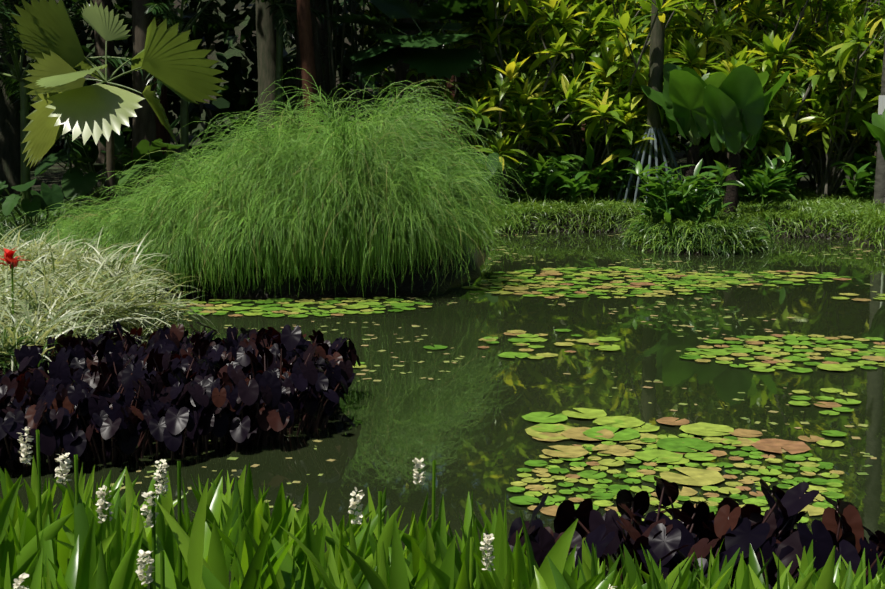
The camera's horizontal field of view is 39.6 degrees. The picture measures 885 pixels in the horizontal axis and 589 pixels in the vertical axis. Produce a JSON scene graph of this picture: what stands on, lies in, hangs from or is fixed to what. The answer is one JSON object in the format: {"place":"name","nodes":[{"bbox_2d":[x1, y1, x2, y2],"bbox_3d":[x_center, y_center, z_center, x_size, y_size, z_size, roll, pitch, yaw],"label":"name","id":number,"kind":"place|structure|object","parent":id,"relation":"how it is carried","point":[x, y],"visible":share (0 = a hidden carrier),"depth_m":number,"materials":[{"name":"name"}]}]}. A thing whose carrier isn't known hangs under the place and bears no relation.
{"place":"outdoors","nodes":[
{"label":"outdoors","id":0,"kind":"place"},
{"bbox_2d":[0,193,173,297],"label":"bank lawn","id":1,"kind":"structure","parent":0,"point":[8,220],"depth_m":18.55,"materials":[{"name":"green plant"}]},
{"bbox_2d":[0,322,360,471],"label":"dark-leaved plants","id":2,"kind":"object","parent":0,"point":[280,399],"depth_m":7.12,"materials":[{"name":"purple plant"}]},
{"bbox_2d":[326,0,530,138],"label":"palm tree","id":3,"kind":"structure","parent":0,"point":[440,63],"depth_m":23.07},
{"bbox_2d":[390,18,468,48],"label":"fan palm petioles","id":4,"kind":"object","parent":3,"relation":"attached to","point":[421,31],"visible":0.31,"depth_m":23.87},
{"bbox_2d":[0,232,884,588],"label":"water","id":5,"kind":"structure","parent":0,"point":[464,424],"depth_m":8.77,"materials":[{"name":"green liquid"}]},
{"bbox_2d":[0,455,884,588],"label":"pickerelweed","id":6,"kind":"object","parent":5,"relation":"on","point":[243,537],"visible":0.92,"depth_m":2.95,"materials":[{"name":"green plant"}]},
{"bbox_2d":[12,427,616,588],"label":"white flowers","id":7,"kind":"object","parent":6,"relation":"on","point":[65,467],"visible":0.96,"depth_m":2.81,"materials":[{"name":"white plant"}]},
{"bbox_2d":[36,430,624,588],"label":"flower stems","id":8,"kind":"object","parent":6,"relation":"attached to","point":[162,567],"visible":0.77,"depth_m":2.83,"materials":[{"name":"green plant"}]},
{"bbox_2d":[106,232,884,510],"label":"floating leaves","id":9,"kind":"object","parent":5,"relation":"on","point":[744,418],"visible":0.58,"depth_m":10.27,"materials":[{"name":"green plant"}]},
{"bbox_2d":[150,266,884,522],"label":"lily pads","id":10,"kind":"object","parent":5,"relation":"on","point":[676,448],"visible":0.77,"depth_m":7.49,"materials":[{"name":"green plant"}]},
{"bbox_2d":[486,476,884,588],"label":"dark-leaved plants","id":11,"kind":"object","parent":5,"relation":"on","point":[609,529],"depth_m":4.72,"materials":[{"name":"purple plant"}]},
{"bbox_2d":[0,0,884,349],"bbox_3d":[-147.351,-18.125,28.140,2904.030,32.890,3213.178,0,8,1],"label":"ground","id":12,"kind":"structure","parent":0,"point":[398,286],"depth_m":15.00,"materials":[{"name":"green plant"}]},
{"bbox_2d":[11,264,13,330],"bbox_3d":[-3.161,0.086,9.043,0.037,0.625,0.014,0,8,1],"label":"flower stem","id":13,"kind":"object","parent":12,"relation":"on","point":[12,279],"visible":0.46,"depth_m":9.02,"materials":[{"name":"green plant"}]},
{"bbox_2d":[0,248,29,268],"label":"red flower","id":14,"kind":"object","parent":13,"relation":"attached to","point":[8,257],"visible":0.98,"depth_m":8.98,"materials":[{"name":"red plant"}]},
{"bbox_2d":[0,0,31,195],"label":"tree","id":15,"kind":"object","parent":12,"relation":"on","point":[10,161],"visible":0.33,"depth_m":26.07,"materials":[{"name":"green plant"}]},
{"bbox_2d":[24,50,36,170],"bbox_3d":[-13.140,-11.708,39.008,7.740,15.895,8.876,-4,9,-24],"label":"tree","id":16,"kind":"object","parent":12,"relation":"on","point":[33,167],"visible":0.02,"depth_m":39.55,"materials":[{"name":"brown plant"}]},
{"bbox_2d":[0,314,111,375],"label":"bank grass","id":17,"kind":"structure","parent":12,"relation":"on","point":[20,339],"depth_m":8.19,"materials":[{"name":"green plant"}]},
{"bbox_2d":[93,0,125,163],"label":"tree","id":18,"kind":"object","parent":12,"relation":"on","point":[100,47],"visible":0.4,"depth_m":46.25,"materials":[{"name":"plant"}]},
{"bbox_2d":[0,222,218,372],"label":"variegated grass","id":19,"kind":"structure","parent":12,"relation":"on","point":[86,292],"depth_m":9.94,"materials":[{"name":"plant"}]},
{"bbox_2d":[10,0,225,213],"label":"fan palm","id":20,"kind":"object","parent":12,"relation":"on","point":[179,64],"depth_m":19.42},
{"bbox_2d":[85,41,141,93],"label":"leaf stems","id":21,"kind":"object","parent":20,"relation":"attached to","point":[105,80],"visible":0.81,"depth_m":19.67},
{"bbox_2d":[73,0,170,149],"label":"tree","id":22,"kind":"object","parent":12,"relation":"on","point":[118,2],"depth_m":38.59,"materials":[{"name":"plant"}]},
{"bbox_2d":[130,0,158,202],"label":"tree","id":23,"kind":"object","parent":12,"relation":"on","point":[143,125],"visible":0.31,"depth_m":22.21,"materials":[{"name":"plant"}]},
{"bbox_2d":[151,1,170,186],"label":"tree","id":24,"kind":"object","parent":12,"relation":"on","point":[161,132],"visible":0.06,"depth_m":24.60,"materials":[{"name":"plant"}]},
{"bbox_2d":[160,0,171,169],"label":"tree","id":25,"kind":"object","parent":12,"relation":"on","point":[165,96],"depth_m":30.48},
{"bbox_2d":[255,0,288,141],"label":"tree","id":26,"kind":"object","parent":12,"relation":"on","point":[266,43],"visible":0.44,"depth_m":44.38,"materials":[{"name":"brown plant"}]},
{"bbox_2d":[17,68,530,301],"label":"ornamental grass","id":27,"kind":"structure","parent":12,"relation":"on","point":[388,191],"depth_m":13.07,"materials":[{"name":"green plant"}]},
{"bbox_2d":[261,0,297,138],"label":"tree","id":28,"kind":"object","parent":12,"relation":"on","point":[296,61],"depth_m":37.51,"materials":[{"name":"brown plant"}]},
{"bbox_2d":[296,0,320,138],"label":"tree","id":29,"kind":"object","parent":12,"relation":"on","point":[307,56],"visible":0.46,"depth_m":22.82,"materials":[{"name":"brown plant"}]},
{"bbox_2d":[296,0,330,135],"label":"tree","id":30,"kind":"object","parent":12,"relation":"on","point":[318,68],"visible":0.19,"depth_m":26.39,"materials":[{"name":"brown plant"}]},
{"bbox_2d":[327,0,336,130],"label":"tree","id":31,"kind":"object","parent":12,"relation":"on","point":[328,62],"depth_m":31.85,"materials":[{"name":"brown plant"}]},
{"bbox_2d":[298,0,378,140],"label":"bamboo","id":32,"kind":"object","parent":12,"relation":"on","point":[330,46],"depth_m":24.90,"materials":[{"name":"plant"}]},
{"bbox_2d":[0,0,712,173],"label":"palm fronds","id":33,"kind":"object","parent":12,"relation":"on","point":[13,86],"visible":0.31,"depth_m":23.26,"materials":[{"name":"green plant"}]},
{"bbox_2d":[0,0,734,201],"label":"trunks","id":34,"kind":"object","parent":12,"relation":"on","point":[19,74],"visible":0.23,"depth_m":23.43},
{"bbox_2d":[341,0,454,151],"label":"tree","id":35,"kind":"object","parent":12,"relation":"on","point":[451,85],"depth_m":45.40,"materials":[{"name":"plant"}]},
{"bbox_2d":[393,0,418,124],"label":"tree","id":36,"kind":"object","parent":12,"relation":"on","point":[401,71],"visible":0.15,"depth_m":28.36,"materials":[{"name":"plant"}]},
{"bbox_2d":[352,1,484,155],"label":"tree","id":37,"kind":"object","parent":12,"relation":"on","point":[460,79],"depth_m":32.40,"materials":[{"name":"plant"}]},
{"bbox_2d":[0,128,862,230],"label":"undergrowth plants","id":38,"kind":"object","parent":12,"relation":"on","point":[75,183],"visible":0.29,"depth_m":21.56,"materials":[{"name":"green plant"}]},
{"bbox_2d":[26,0,870,158],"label":"thicket leaves","id":39,"kind":"object","parent":12,"relation":"on","point":[231,99],"visible":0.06,"depth_m":53.73,"materials":[{"name":"green plant"}]},
{"bbox_2d":[452,42,478,151],"bbox_3d":[1.121,-12.617,37.839,9.951,18.047,6.714,-4,9,-28],"label":"tree","id":40,"kind":"object","parent":12,"relation":"on","point":[454,100],"visible":0.02,"depth_m":38.86,"materials":[{"name":"green plant"}]},
{"bbox_2d":[616,127,682,204],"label":"stilt roots","id":41,"kind":"object","parent":12,"relation":"on","point":[662,139],"visible":0.46,"depth_m":22.16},
{"bbox_2d":[646,0,665,134],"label":"tree trunk","id":42,"kind":"object","parent":41,"relation":"on","point":[656,55],"visible":0.73,"depth_m":22.03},
{"bbox_2d":[504,142,876,247],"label":"ginger clumps","id":43,"kind":"object","parent":12,"relation":"on","point":[666,201],"visible":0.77,"depth_m":22.21,"materials":[{"name":"green plant"}]},
{"bbox_2d":[619,213,778,255],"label":"island grass","id":44,"kind":"structure","parent":12,"relation":"on","point":[705,230],"depth_m":17.60,"materials":[{"name":"green plant"}]},
{"bbox_2d":[706,0,715,165],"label":"tree","id":45,"kind":"object","parent":12,"relation":"on","point":[714,156],"visible":0.06,"depth_m":28.53,"materials":[{"name":"plant"}]},
{"bbox_2d":[873,39,884,205],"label":"palm trunk","id":46,"kind":"object","parent":12,"relation":"on","point":[879,189],"visible":0.6,"depth_m":21.37,"materials":[{"name":"grey plant"}]},
{"bbox_2d":[878,95,884,113],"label":"plant sign","id":47,"kind":"object","parent":12,"relation":"on","point":[881,105],"visible":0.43,"depth_m":20.80,"materials":[{"name":"white"}]},
{"bbox_2d":[579,118,606,177],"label":"stems","id":48,"kind":"object","parent":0,"point":[583,140],"depth_m":33.98,"materials":[{"name":"plant"}]},
{"bbox_2d":[466,182,884,255],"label":"bank lawn","id":49,"kind":"structure","parent":0,"point":[840,204],"depth_m":20.69,"materials":[{"name":"green plant"}]},
{"bbox_2d":[357,0,884,200],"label":"bank shrubs","id":50,"kind":"object","parent":49,"relation":"on","point":[626,111],"depth_m":23.33,"materials":[{"name":"green plant"}]},
{"bbox_2d":[641,62,726,191],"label":"alocasia bank","id":51,"kind":"structure","parent":0,"point":[680,97],"depth_m":21.58,"materials":[{"name":"green plant"}]},
{"bbox_2d":[674,110,700,145],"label":"alocasia petioles","id":52,"kind":"object","parent":51,"relation":"attached to","point":[693,140],"visible":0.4,"depth_m":21.85,"materials":[{"name":"green plant"}]},
{"bbox_2d":[703,64,789,216],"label":"alocasia island","id":53,"kind":"structure","parent":0,"point":[733,94],"depth_m":19.89,"materials":[{"name":"green plant"}]},
{"bbox_2d":[722,109,763,152],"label":"alocasia petioles","id":54,"kind":"object","parent":53,"relation":"on","point":[742,145],"visible":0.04,"depth_m":20.22,"materials":[{"name":"green plant"}]},
{"bbox_2d":[764,0,835,173],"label":"tree","id":55,"kind":"object","parent":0,"point":[783,14],"depth_m":36.78,"materials":[{"name":"green plant"}]},
{"bbox_2d":[801,7,812,164],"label":"tree","id":56,"kind":"object","parent":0,"point":[804,162],"depth_m":45.38,"materials":[{"name":"green plant"}]},
{"bbox_3d":[7.404,-1.530,19.716,0.286,0.760,0.250,0,8,1],"label":"alocasia trunk","id":57,"kind":"object","parent":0,"visible":0},
{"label":"alocasia leaf stalks","id":58,"kind":"object","parent":57,"relation":"attached to","visible":0},
{"bbox_2d":[862,109,884,159],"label":"alocasia","id":59,"kind":"object","parent":58,"relation":"attached to","point":[876,127],"visible":1,"depth_m":19.91,"materials":[{"name":"green plant"}]}
]}

